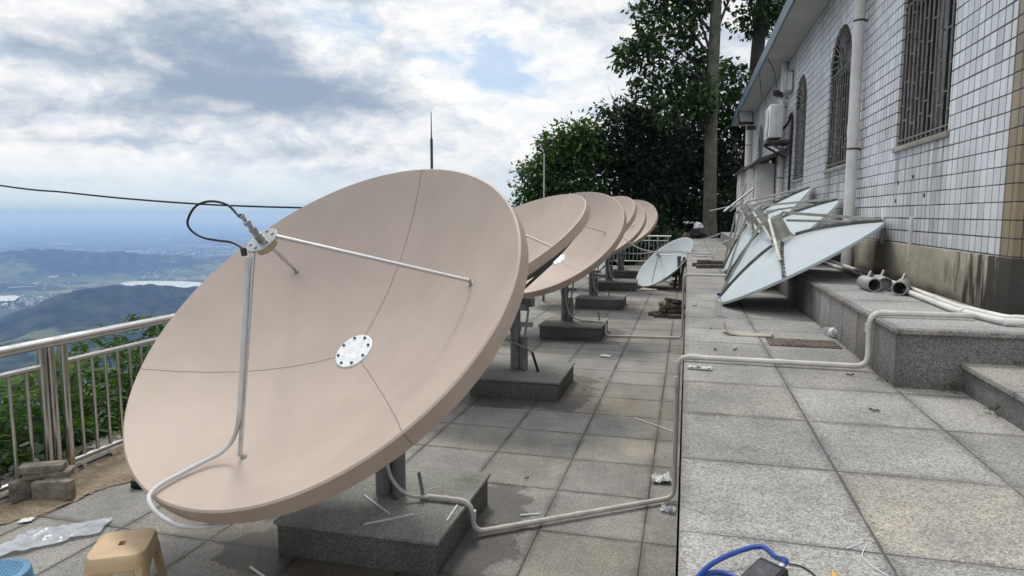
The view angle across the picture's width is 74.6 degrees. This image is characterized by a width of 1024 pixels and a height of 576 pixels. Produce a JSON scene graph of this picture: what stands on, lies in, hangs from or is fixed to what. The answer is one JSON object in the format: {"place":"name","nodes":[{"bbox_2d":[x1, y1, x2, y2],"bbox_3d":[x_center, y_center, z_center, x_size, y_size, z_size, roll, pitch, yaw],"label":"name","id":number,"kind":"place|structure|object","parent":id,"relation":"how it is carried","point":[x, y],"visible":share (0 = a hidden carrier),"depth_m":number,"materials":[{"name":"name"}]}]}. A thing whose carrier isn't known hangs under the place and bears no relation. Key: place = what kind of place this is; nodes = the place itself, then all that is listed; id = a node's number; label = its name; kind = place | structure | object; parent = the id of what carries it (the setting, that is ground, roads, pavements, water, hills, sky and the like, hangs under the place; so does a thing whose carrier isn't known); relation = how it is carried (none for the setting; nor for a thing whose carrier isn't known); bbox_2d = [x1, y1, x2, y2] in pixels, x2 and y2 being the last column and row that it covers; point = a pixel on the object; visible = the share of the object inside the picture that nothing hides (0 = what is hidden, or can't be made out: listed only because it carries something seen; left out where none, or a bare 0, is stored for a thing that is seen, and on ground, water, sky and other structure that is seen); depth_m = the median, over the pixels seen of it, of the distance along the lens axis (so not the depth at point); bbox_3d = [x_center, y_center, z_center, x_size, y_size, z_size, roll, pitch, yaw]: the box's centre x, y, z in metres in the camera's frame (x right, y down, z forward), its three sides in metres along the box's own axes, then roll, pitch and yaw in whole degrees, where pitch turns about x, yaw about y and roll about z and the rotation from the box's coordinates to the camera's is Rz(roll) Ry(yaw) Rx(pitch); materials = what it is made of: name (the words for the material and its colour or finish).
{"place":"outdoors","nodes":[
{"label":"outdoors","id":0,"kind":"place"},
{"bbox_2d":[0,295,19,300],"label":"lake","id":1,"kind":"structure","parent":0,"point":[11,297],"depth_m":3925.51,"materials":[{"name":"liquid"}]},
{"bbox_2d":[0,445,133,523],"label":"sand","id":2,"kind":"structure","parent":0,"point":[111,471],"depth_m":4.62,"materials":[{"name":"sand"}]},
{"bbox_2d":[8,478,44,502],"bbox_3d":[-3.161,1.301,4.380,0.060,0.135,0.190,3,7,26],"label":"cement block","id":3,"kind":"object","parent":2,"relation":"on","point":[19,489],"depth_m":4.32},
{"bbox_2d":[31,478,75,500],"bbox_3d":[-2.967,1.306,4.351,0.240,0.125,0.060,-1,6,-7],"label":"cement block","id":4,"kind":"object","parent":2,"relation":"on","point":[55,489],"depth_m":4.33,"materials":[{"name":"concrete"}]},
{"bbox_2d":[22,465,75,479],"bbox_3d":[-3.044,1.214,4.423,0.270,0.035,0.130,-2,6,-15],"label":"cement block","id":5,"kind":"object","parent":4,"relation":"on","point":[69,470],"depth_m":4.37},
{"bbox_2d":[18,460,66,474],"bbox_3d":[-3.066,1.173,4.393,0.250,0.052,0.100,0,6,-19],"label":"cement block","id":6,"kind":"object","parent":5,"relation":"on","point":[41,467],"depth_m":4.36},
{"bbox_2d":[0,185,301,208],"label":"overhead cable","id":7,"kind":"object","parent":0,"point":[150,200],"visible":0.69,"depth_m":10.71,"materials":[{"name":"black rubber"}]},
{"bbox_2d":[119,281,201,287],"bbox_3d":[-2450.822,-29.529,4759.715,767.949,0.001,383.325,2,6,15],"label":"lake","id":8,"kind":"structure","parent":0,"point":[184,284],"depth_m":4782.54,"materials":[{"name":"liquid"}]},
{"bbox_2d":[0,265,685,575],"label":"paving","id":9,"kind":"structure","parent":0,"point":[594,444],"depth_m":4.65,"materials":[{"name":"stone"}]},
{"bbox_2d":[0,558,35,575],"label":"round stool","id":10,"kind":"object","parent":9,"relation":"on","point":[15,567],"visible":1,"depth_m":3.04,"materials":[{"name":"blue plastic"}]},
{"bbox_2d":[0,517,111,555],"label":"plastic bag","id":11,"kind":"object","parent":9,"relation":"on","point":[39,537],"visible":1,"depth_m":3.85,"materials":[{"name":"plastic"}]},
{"bbox_2d":[0,431,122,505],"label":"kerb strip","id":12,"kind":"object","parent":9,"relation":"on","point":[11,477],"depth_m":5.06,"materials":[{"name":"concrete"}]},
{"bbox_2d":[0,313,174,492],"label":"steel railing","id":13,"kind":"object","parent":12,"relation":"on","point":[45,366],"visible":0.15,"depth_m":4.77,"materials":[{"name":"metal"}]},
{"bbox_2d":[83,528,166,575],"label":"plastic stool","id":14,"kind":"object","parent":9,"relation":"on","point":[134,552],"visible":1,"depth_m":3.12,"materials":[{"name":"plastic"}]},
{"bbox_2d":[131,478,141,488],"bbox_3d":[-2.533,1.325,4.572,0.090,0.060,0.070,9,15,-6],"label":"stone lump","id":15,"kind":"object","parent":9,"relation":"on","point":[134,484],"visible":0.37,"depth_m":4.54,"materials":[{"name":"black stone"}]},
{"bbox_2d":[273,465,490,575],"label":"granite block","id":16,"kind":"structure","parent":9,"relation":"on","point":[426,539],"depth_m":3.64,"materials":[{"name":"stone"}]},
{"bbox_2d":[123,169,528,528],"bbox_3d":[-1.059,0.275,3.775,2.394,1.960,1.944,2,6,15],"label":"dish antenna","id":17,"kind":"object","parent":16,"relation":"on","point":[332,344],"visible":1,"depth_m":3.81,"materials":[{"name":"paint"}]},
{"bbox_2d":[363,495,389,514],"bbox_3d":[-0.773,1.235,3.836,0.010,0.008,0.314,-5,8,-38],"label":"plastic strip","id":18,"kind":"object","parent":16,"relation":"on","point":[377,505],"visible":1,"depth_m":3.83,"materials":[{"name":"white plastic"}]},
{"bbox_2d":[364,513,413,524],"bbox_3d":[-0.667,1.256,3.649,0.277,0.008,0.010,-3,7,-26],"label":"plastic strip","id":19,"kind":"object","parent":16,"relation":"on","point":[387,519],"visible":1,"depth_m":3.64,"materials":[{"name":"white plastic"}]},
{"bbox_2d":[417,471,427,501],"bbox_3d":[-0.520,1.150,3.900,0.064,0.169,0.047,2,6,15],"label":"steel rod","id":20,"kind":"object","parent":16,"relation":"on","point":[421,484],"visible":0.84,"depth_m":3.89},
{"bbox_2d":[430,112,432,168],"bbox_3d":[-1.004,-0.635,8.509,0.043,3.110,0.043,2,6,15],"label":"whip antenna","id":21,"kind":"object","parent":9,"relation":"on","point":[431,153],"visible":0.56,"depth_m":8.38,"materials":[{"name":"metal"}]},
{"bbox_2d":[470,358,574,401],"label":"granite block","id":22,"kind":"structure","parent":9,"relation":"on","point":[548,381],"depth_m":6.84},
{"bbox_2d":[505,338,538,371],"bbox_3d":[0.064,0.688,7.127,0.464,0.388,0.035,2,6,15],"label":"bent rod","id":23,"kind":"object","parent":22,"relation":"on","point":[528,349],"visible":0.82,"depth_m":7.09,"materials":[{"name":"metal"}]},
{"bbox_2d":[510,194,590,370],"bbox_3d":[-0.309,-0.052,7.098,2.288,1.887,2.321,2,6,15],"label":"dish antenna","id":24,"kind":"object","parent":22,"relation":"on","point":[553,226],"visible":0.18,"depth_m":7.15,"materials":[{"name":"paint"}]},
{"bbox_2d":[542,153,544,300],"bbox_3d":[0.672,-1.268,14.238,0.059,3.120,0.059,2,6,15],"label":"whip antenna","id":25,"kind":"object","parent":9,"relation":"on","point":[543,297],"visible":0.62,"depth_m":14.12,"materials":[{"name":"metal"}]},
{"bbox_2d":[538,316,608,340],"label":"granite block","id":26,"kind":"structure","parent":9,"relation":"on","point":[554,327],"depth_m":10.04,"materials":[{"name":"stone"}]},
{"bbox_2d":[523,192,626,320],"bbox_3d":[0.575,-0.473,10.308,2.354,2.025,2.087,2,6,15],"label":"dish antenna","id":27,"kind":"object","parent":26,"relation":"on","point":[593,245],"visible":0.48,"depth_m":10.15,"materials":[{"name":"paint"}]},
{"bbox_2d":[574,293,626,309],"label":"granite block","id":28,"kind":"structure","parent":9,"relation":"on","point":[599,301],"depth_m":13.26,"materials":[{"name":"stone"}]},
{"bbox_2d":[589,196,636,295],"bbox_3d":[1.411,-0.847,13.627,2.228,2.046,2.241,2,6,15],"label":"dish antenna","id":29,"kind":"object","parent":28,"relation":"on","point":[629,205],"visible":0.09,"depth_m":13.68,"materials":[{"name":"paint"}]},
{"bbox_2d":[598,278,638,290],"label":"granite block","id":30,"kind":"structure","parent":9,"relation":"on","point":[623,284],"depth_m":16.47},
{"bbox_2d":[605,202,646,279],"bbox_3d":[2.170,-1.187,16.780,2.341,2.035,2.102,2,6,15],"label":"dish antenna","id":31,"kind":"object","parent":30,"relation":"on","point":[632,233],"visible":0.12,"depth_m":16.41,"materials":[{"name":"paint"}]},
{"bbox_2d":[613,268,639,277],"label":"granite block","id":32,"kind":"structure","parent":9,"relation":"on","point":[627,273],"depth_m":19.70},
{"bbox_2d":[618,200,657,269],"bbox_3d":[3.114,-1.569,19.912,2.374,2.114,2.065,2,6,15],"label":"dish antenna","id":33,"kind":"object","parent":32,"relation":"on","point":[651,215],"visible":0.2,"depth_m":19.63,"materials":[{"name":"paint"}]},
{"bbox_2d":[610,235,670,262],"bbox_3d":[3.820,-1.393,24.107,3.658,1.021,0.072,2,6,15],"label":"steel railing","id":34,"kind":"object","parent":9,"relation":"on","point":[657,240],"visible":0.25,"depth_m":23.81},
{"bbox_2d":[641,287,657,290],"bbox_3d":[3.392,0.026,16.604,0.390,0.027,0.550,2,6,15],"label":"paving slab","id":35,"kind":"object","parent":9,"relation":"on","point":[648,289],"depth_m":16.39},
{"bbox_2d":[636,237,693,286],"bbox_3d":[3.867,-0.661,17.061,1.261,1.234,1.736,-1,6,-13],"label":"white dish","id":36,"kind":"object","parent":35,"relation":"on","point":[656,268],"visible":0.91,"depth_m":17.30,"materials":[{"name":"paint"}]},
{"bbox_2d":[581,274,725,338],"bbox_3d":[2.168,0.265,10.005,2.303,0.981,0.145,2,6,15],"label":"conduit pipe","id":37,"kind":"object","parent":9,"relation":"on","point":[682,320],"visible":0.99,"depth_m":10.01,"materials":[{"name":"white plastic"}]},
{"bbox_2d":[653,313,667,317],"bbox_3d":[2.689,0.493,12.156,0.250,0.065,0.120,0,6,3],"label":"brick","id":38,"kind":"object","parent":9,"relation":"on","point":[664,315],"visible":1,"depth_m":12.10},
{"bbox_2d":[666,309,680,313],"bbox_3d":[2.927,0.420,12.169,0.250,0.065,0.120,-7,7,-5],"label":"brick","id":39,"kind":"object","parent":38,"relation":"on","point":[672,311],"visible":0.96,"depth_m":12.11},
{"bbox_2d":[651,471,671,483],"bbox_3d":[1.035,1.315,4.681,0.142,0.051,0.133,0,6,4],"label":"plastic scrap","id":40,"kind":"object","parent":9,"relation":"on","point":[659,478],"visible":1,"depth_m":4.67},
{"bbox_2d":[660,504,675,512],"bbox_3d":[0.979,1.378,4.208,0.097,0.031,0.090,3,7,23],"label":"plastic scrap","id":41,"kind":"object","parent":9,"relation":"on","point":[665,508],"visible":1,"depth_m":4.21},
{"bbox_2d":[668,314,681,318],"bbox_3d":[2.921,0.506,12.035,0.250,0.065,0.120,1,6,11],"label":"brick","id":42,"kind":"object","parent":9,"relation":"on","point":[676,316],"visible":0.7,"depth_m":11.98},
{"bbox_2d":[677,256,681,288],"bbox_3d":[4.146,-0.376,16.659,0.131,0.821,0.120,2,6,15],"label":"timber prop","id":43,"kind":"object","parent":9,"relation":"on","point":[678,265],"visible":0.86,"depth_m":16.59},
{"bbox_2d":[679,257,685,289],"bbox_3d":[4.176,-0.358,16.497,0.145,0.821,0.120,2,6,15],"label":"timber prop","id":44,"kind":"object","parent":9,"relation":"on","point":[681,277],"visible":1,"depth_m":16.44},
{"bbox_2d":[427,310,975,532],"bbox_3d":[1.040,0.756,4.036,3.076,1.294,0.504,0,6,0],"label":"conduit pipe","id":45,"kind":"object","parent":9,"relation":"on","point":[670,496],"visible":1,"depth_m":3.98,"materials":[{"name":"white plastic"}]},
{"bbox_2d":[0,219,686,575],"bbox_3d":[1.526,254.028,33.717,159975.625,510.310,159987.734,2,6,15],"label":"terrain","id":46,"kind":"structure","parent":0,"point":[98,295],"depth_m":5407.12,"materials":[{"name":"plant"}]},
{"bbox_2d":[0,445,27,475],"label":"feathery shrub","id":47,"kind":"object","parent":46,"relation":"on","point":[8,465],"visible":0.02,"depth_m":4.86,"materials":[{"name":"green plant"}]},
{"bbox_2d":[0,414,44,475],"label":"grey leaf plant","id":48,"kind":"object","parent":46,"relation":"on","point":[38,448],"visible":0.36,"depth_m":4.92,"materials":[{"name":"green plant"}]},
{"bbox_2d":[0,371,116,446],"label":"feathery shrub","id":49,"kind":"object","parent":46,"relation":"on","point":[36,401],"depth_m":6.77,"materials":[{"name":"green plant"}]},
{"bbox_2d":[0,375,120,473],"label":"feathery shrub","id":50,"kind":"object","parent":46,"relation":"on","point":[17,379],"visible":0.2,"depth_m":5.22,"materials":[{"name":"green plant"}]},
{"bbox_2d":[0,380,128,468],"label":"feathery shrub","id":51,"kind":"object","parent":46,"relation":"on","point":[89,423],"visible":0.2,"depth_m":5.29,"materials":[{"name":"green plant"}]},
{"bbox_2d":[0,347,139,456],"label":"feathery shrub","id":52,"kind":"object","parent":46,"relation":"on","point":[84,365],"visible":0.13,"depth_m":5.91,"materials":[{"name":"green plant"}]},
{"bbox_2d":[17,314,164,443],"bbox_3d":[-3.897,1.238,6.781,1.926,1.954,1.927,-3,7,-24],"label":"feathery shrub","id":53,"kind":"object","parent":46,"relation":"on","point":[151,330],"visible":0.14,"depth_m":6.57,"materials":[{"name":"green plant"}]},
{"bbox_2d":[0,219,257,308],"bbox_3d":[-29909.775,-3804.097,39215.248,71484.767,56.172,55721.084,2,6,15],"label":"valley towns","id":54,"kind":"structure","parent":46,"relation":"on","point":[40,298],"depth_m":5704.20,"materials":[{"name":"grey"}]},
{"bbox_2d":[506,108,623,207],"bbox_3d":[2.404,-2.828,31.214,5.450,10.544,3.834,2,6,15],"label":"broadleaf tree","id":55,"kind":"object","parent":46,"relation":"on","point":[565,164],"visible":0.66,"depth_m":30.43,"materials":[{"name":"green plant"}]},
{"bbox_2d":[575,94,704,232],"bbox_3d":[5.769,-3.579,31.763,6.751,10.933,4.413,2,6,15],"label":"broadleaf tree","id":56,"kind":"object","parent":46,"relation":"on","point":[640,170],"visible":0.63,"depth_m":30.82,"materials":[{"name":"green plant"}]},
{"bbox_2d":[615,225,666,265],"bbox_3d":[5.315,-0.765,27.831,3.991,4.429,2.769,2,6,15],"label":"steel railing","id":57,"kind":"object","parent":46,"relation":"on","point":[628,263],"visible":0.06,"depth_m":27.33,"materials":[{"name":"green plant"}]},
{"bbox_2d":[636,213,677,255],"bbox_3d":[6.400,-1.016,29.587,4.323,4.762,2.834,2,6,15],"label":"shrub","id":58,"kind":"object","parent":46,"relation":"on","point":[661,224],"depth_m":29.31,"materials":[{"name":"green plant"}]},
{"bbox_2d":[638,220,686,254],"bbox_3d":[6.826,-0.787,27.892,3.348,4.115,2.861,2,6,15],"label":"shrub","id":59,"kind":"object","parent":46,"relation":"on","point":[672,234],"visible":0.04,"depth_m":27.53,"materials":[{"name":"green plant"}]},
{"bbox_2d":[606,0,729,237],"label":"broadleaf tree","id":60,"kind":"object","parent":46,"relation":"on","point":[696,98],"visible":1,"depth_m":28.17,"materials":[{"name":"green plant"}]},
{"bbox_2d":[664,193,730,237],"bbox_3d":[8.927,-2.382,31.687,4.152,4.206,3.217,2,6,15],"label":"shrub","id":61,"kind":"object","parent":46,"relation":"on","point":[695,208],"visible":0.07,"depth_m":31.43,"materials":[{"name":"green plant"}]},
{"bbox_2d":[654,115,743,231],"bbox_3d":[8.751,-4.023,33.303,6.003,9.469,4.568,2,6,15],"label":"broadleaf tree","id":62,"kind":"object","parent":46,"relation":"on","point":[696,175],"visible":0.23,"depth_m":32.18,"materials":[{"name":"green plant"}]},
{"bbox_2d":[694,186,736,237],"bbox_3d":[10.101,-2.562,30.223,3.724,4.681,3.050,2,6,15],"label":"shrub","id":63,"kind":"object","parent":46,"relation":"on","point":[724,219],"visible":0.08,"depth_m":30.07,"materials":[{"name":"green plant"}]},
{"bbox_2d":[717,132,743,221],"bbox_3d":[12.149,-4.979,35.639,6.566,8.858,4.085,2,6,15],"label":"broadleaf tree","id":64,"kind":"object","parent":46,"relation":"on","point":[736,160],"visible":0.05,"depth_m":35.21,"materials":[{"name":"green plant"}]},
{"bbox_2d":[686,0,785,167],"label":"broadleaf tree","id":65,"kind":"object","parent":46,"relation":"on","point":[763,13],"visible":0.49,"depth_m":31.10,"materials":[{"name":"green plant"}]},
{"bbox_2d":[0,0,775,219],"label":"sky","id":66,"kind":"structure","parent":0,"point":[292,103],"materials":[{"name":"white"}]},
{"bbox_2d":[723,188,753,211],"bbox_3d":[3.947,-1.532,11.688,0.659,0.430,0.035,-3,7,-24],"label":"steel pole","id":67,"kind":"object","parent":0,"point":[739,199],"visible":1,"depth_m":11.68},
{"bbox_2d":[678,238,1023,575],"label":"walkway","id":68,"kind":"structure","parent":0,"point":[817,471],"depth_m":2.46,"materials":[{"name":"stone"}]},
{"bbox_2d":[569,193,709,254],"bbox_3d":[2.836,-1.491,15.370,3.284,1.403,0.314,2,7,21],"label":"loose cable","id":69,"kind":"object","parent":68,"relation":"on","point":[665,252],"visible":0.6,"depth_m":15.16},
{"bbox_2d":[618,250,713,253],"bbox_3d":[3.151,-1.146,15.909,3.195,0.700,0.314,2,7,21],"label":"loose cable","id":70,"kind":"object","parent":68,"relation":"on","point":[664,250],"visible":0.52,"depth_m":15.88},
{"bbox_2d":[687,229,706,238],"bbox_3d":[6.920,-2.008,25.291,0.664,0.466,0.672,-2,7,-19],"label":"rubbish bag","id":71,"kind":"object","parent":68,"relation":"on","point":[697,233],"visible":0.88,"depth_m":25.09,"materials":[{"name":"black plastic"}]},
{"bbox_2d":[686,364,713,369],"bbox_3d":[1.095,0.455,3.913,0.157,0.030,0.049,3,7,22],"label":"plastic scrap","id":72,"kind":"object","parent":68,"relation":"on","point":[701,367],"visible":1,"depth_m":3.90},
{"bbox_2d":[696,264,711,267],"bbox_3d":[3.231,-0.363,11.328,0.250,0.065,0.120,1,6,10],"label":"brick","id":73,"kind":"object","parent":68,"relation":"on","point":[703,265],"visible":0.94,"depth_m":11.28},
{"bbox_2d":[703,570,736,575],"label":"blue cable","id":74,"kind":"object","parent":68,"relation":"on","point":[717,572],"visible":0.87,"depth_m":1.67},
{"bbox_2d":[731,183,745,247],"bbox_3d":[4.122,-1.187,12.304,0.355,1.468,0.036,-3,7,-24],"label":"steel pole","id":75,"kind":"object","parent":68,"relation":"on","point":[738,216],"visible":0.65,"depth_m":12.29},
{"bbox_2d":[695,544,788,575],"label":"blue cable","id":76,"kind":"object","parent":68,"relation":"on","point":[730,554],"visible":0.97,"depth_m":1.70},
{"bbox_2d":[723,319,772,336],"bbox_3d":[1.768,0.301,5.048,0.359,0.101,0.161,2,7,18],"label":"pipe","id":77,"kind":"object","parent":68,"relation":"on","point":[737,333],"visible":1,"depth_m":5.04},
{"bbox_2d":[741,558,788,575],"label":"field meter","id":78,"kind":"object","parent":68,"relation":"on","point":[761,567],"visible":1,"depth_m":1.51,"materials":[{"name":"black plastic"}]},
{"bbox_2d":[723,186,811,271],"bbox_3d":[3.885,-0.881,10.265,1.214,1.302,1.753,2,6,15],"label":"white dish","id":79,"kind":"object","parent":68,"relation":"on","point":[750,226],"visible":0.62,"depth_m":10.01,"materials":[{"name":"paint"}]},
{"bbox_2d":[725,198,839,284],"bbox_3d":[3.352,-0.571,8.405,1.283,1.090,1.634,2,6,15],"label":"white dish","id":80,"kind":"object","parent":68,"relation":"on","point":[762,241],"visible":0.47,"depth_m":8.17,"materials":[{"name":"paint"}]},
{"bbox_2d":[718,208,884,304],"bbox_3d":[2.802,-0.299,6.599,1.468,0.970,1.671,2,6,15],"label":"white dish","id":81,"kind":"object","parent":68,"relation":"on","point":[788,254],"visible":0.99,"depth_m":6.23,"materials":[{"name":"paint"}]},
{"bbox_2d":[765,338,842,348],"bbox_3d":[2.034,0.384,4.707,0.460,0.010,0.280,2,6,15],"label":"drain cover","id":82,"kind":"object","parent":68,"relation":"on","point":[802,343],"visible":1,"depth_m":4.68,"materials":[{"name":"metal"}]},
{"bbox_2d":[847,542,887,575],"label":"white thread","id":83,"kind":"object","parent":68,"relation":"on","point":[864,559],"visible":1,"depth_m":1.78},
{"bbox_2d":[720,232,1023,390],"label":"step","id":84,"kind":"object","parent":68,"relation":"on","point":[931,353],"visible":0.43,"depth_m":3.67,"materials":[{"name":"stone"}]},
{"bbox_2d":[736,171,744,235],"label":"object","id":85,"kind":"object","parent":84,"relation":"on","point":[740,180],"visible":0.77,"depth_m":18.23,"materials":[{"name":"metal"}]},
{"bbox_2d":[743,168,751,224],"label":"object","id":86,"kind":"object","parent":84,"relation":"on","point":[748,177],"visible":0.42,"depth_m":16.15,"materials":[{"name":"metal"}]},
{"bbox_2d":[751,163,774,209],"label":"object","id":87,"kind":"object","parent":84,"relation":"on","point":[762,179],"visible":0.5,"depth_m":14.54,"materials":[{"name":"metal"}]},
{"bbox_2d":[856,271,881,291],"bbox_3d":[2.775,-0.058,5.223,0.104,0.150,0.260,1,6,11],"label":"pipe stub","id":88,"kind":"object","parent":84,"relation":"on","point":[869,283],"visible":1,"depth_m":5.20,"materials":[{"name":"metal"}]},
{"bbox_2d":[873,270,892,290],"bbox_3d":[2.919,-0.067,5.304,0.104,0.150,0.250,2,7,16],"label":"pipe stub","id":89,"kind":"object","parent":84,"relation":"on","point":[887,283],"visible":0.62,"depth_m":5.23,"materials":[{"name":"metal"}]},
{"bbox_2d":[891,273,910,295],"bbox_3d":[2.897,-0.033,4.997,0.104,0.150,0.300,4,8,34],"label":"pipe stub","id":90,"kind":"object","parent":84,"relation":"on","point":[898,286],"visible":0.95,"depth_m":5.00,"materials":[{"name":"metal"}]},
{"bbox_2d":[823,261,1023,325],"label":"wall pipe","id":91,"kind":"object","parent":84,"relation":"on","point":[996,319],"depth_m":3.98,"materials":[{"name":"plastic"}]},
{"bbox_2d":[826,259,1023,318],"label":"wall pipe","id":92,"kind":"object","parent":84,"relation":"on","point":[933,296],"depth_m":4.35,"materials":[{"name":"plastic"}]},
{"bbox_2d":[731,0,1023,314],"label":"tiled building","id":93,"kind":"structure","parent":68,"relation":"on","point":[942,110],"depth_m":5.51,"materials":[{"name":"white tile"}]},
{"bbox_2d":[736,109,755,129],"bbox_3d":[6.654,-4.782,19.081,0.565,0.573,0.212,-1,6,-10],"label":"floodlight","id":94,"kind":"object","parent":93,"relation":"attached to","point":[745,117],"visible":0.84,"depth_m":19.02,"materials":[{"name":"grey paint"}]},
{"bbox_2d":[744,125,751,166],"bbox_3d":[7.077,-3.380,20.226,0.170,3.485,0.183,-5,8,-36],"label":"drainpipe","id":95,"kind":"object","parent":93,"relation":"attached to","point":[748,145],"visible":0.41,"depth_m":20.08,"materials":[{"name":"plastic"}]},
{"bbox_2d":[758,126,762,158],"bbox_3d":[6.608,-3.429,17.801,0.066,1.779,1.338,2,6,15],"label":"window","id":96,"kind":"structure","parent":93,"relation":"in","point":[760,147],"depth_m":17.82,"materials":[{"name":"metal"}]},
{"bbox_2d":[744,147,788,169],"bbox_3d":[5.253,-2.667,13.977,0.580,0.240,2.900,2,6,15],"label":"metal canopy","id":97,"kind":"object","parent":93,"relation":"attached to","point":[769,157],"visible":0.79,"depth_m":13.52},
{"bbox_2d":[762,104,792,193],"bbox_3d":[4.973,-2.411,12.642,0.440,1.940,0.902,2,6,15],"label":"air conditioner","id":98,"kind":"object","parent":93,"relation":"attached to","point":[774,127],"visible":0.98,"depth_m":12.25,"materials":[{"name":"metal"}]},
{"bbox_2d":[773,90,788,101],"bbox_3d":[5.103,-3.631,12.731,0.227,0.194,0.370,4,8,34],"label":"security camera","id":99,"kind":"object","parent":93,"relation":"attached to","point":[778,94],"visible":0.96,"depth_m":12.68,"materials":[{"name":"black plastic"}]},
{"bbox_2d":[776,62,787,200],"bbox_3d":[5.269,-2.604,13.148,0.132,3.485,0.123,2,6,15],"label":"drainpipe","id":100,"kind":"object","parent":93,"relation":"attached to","point":[780,171],"visible":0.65,"depth_m":13.10,"materials":[{"name":"plastic"}]},
{"bbox_2d":[783,69,793,94],"bbox_3d":[5.115,-3.806,12.429,0.125,0.400,0.307,2,6,15],"label":"meter box","id":101,"kind":"object","parent":93,"relation":"attached to","point":[788,81],"visible":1,"depth_m":12.29,"materials":[{"name":"metal"}]},
{"bbox_2d":[787,72,792,89],"bbox_3d":[5.080,-3.785,12.285,0.080,0.310,0.008,2,6,15],"label":"door","id":102,"kind":"structure","parent":101,"relation":"in","point":[789,83],"depth_m":12.28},
{"bbox_2d":[790,75,806,183],"bbox_3d":[4.949,-2.719,11.442,0.142,1.805,1.300,2,6,15],"label":"window","id":103,"kind":"structure","parent":93,"relation":"in","point":[802,94],"depth_m":11.58,"materials":[{"name":"metal"}]},
{"bbox_2d":[823,24,851,173],"bbox_3d":[4.173,-2.395,8.479,0.142,1.805,1.340,2,6,15],"label":"window","id":104,"kind":"structure","parent":93,"relation":"in","point":[844,40],"depth_m":8.62,"materials":[{"name":"metal"}]},
{"bbox_2d":[840,0,867,265],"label":"drainpipe","id":105,"kind":"object","parent":93,"relation":"attached to","point":[853,125],"visible":0.97,"depth_m":7.27,"materials":[{"name":"plastic"}]},
{"bbox_2d":[880,217,884,243],"bbox_3d":[3.520,-0.547,6.373,0.030,0.260,0.050,2,6,15],"label":"filler strip","id":106,"kind":"object","parent":93,"relation":"attached to","point":[882,232],"visible":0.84,"depth_m":6.36,"materials":[{"name":"white plastic"}]},
{"bbox_2d":[906,217,913,262],"bbox_3d":[3.311,-0.400,5.581,0.030,0.380,0.050,2,6,15],"label":"filler strip","id":107,"kind":"object","parent":93,"relation":"attached to","point":[910,229],"visible":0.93,"depth_m":5.57,"materials":[{"name":"white plastic"}]},
{"bbox_2d":[892,0,956,152],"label":"window","id":108,"kind":"structure","parent":93,"relation":"in","point":[935,22],"depth_m":5.47,"materials":[{"name":"metal"}]},
{"bbox_2d":[961,363,1023,430],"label":"stair tread","id":109,"kind":"object","parent":68,"relation":"on","point":[994,384],"visible":0.86,"depth_m":3.11,"materials":[{"name":"stone"}]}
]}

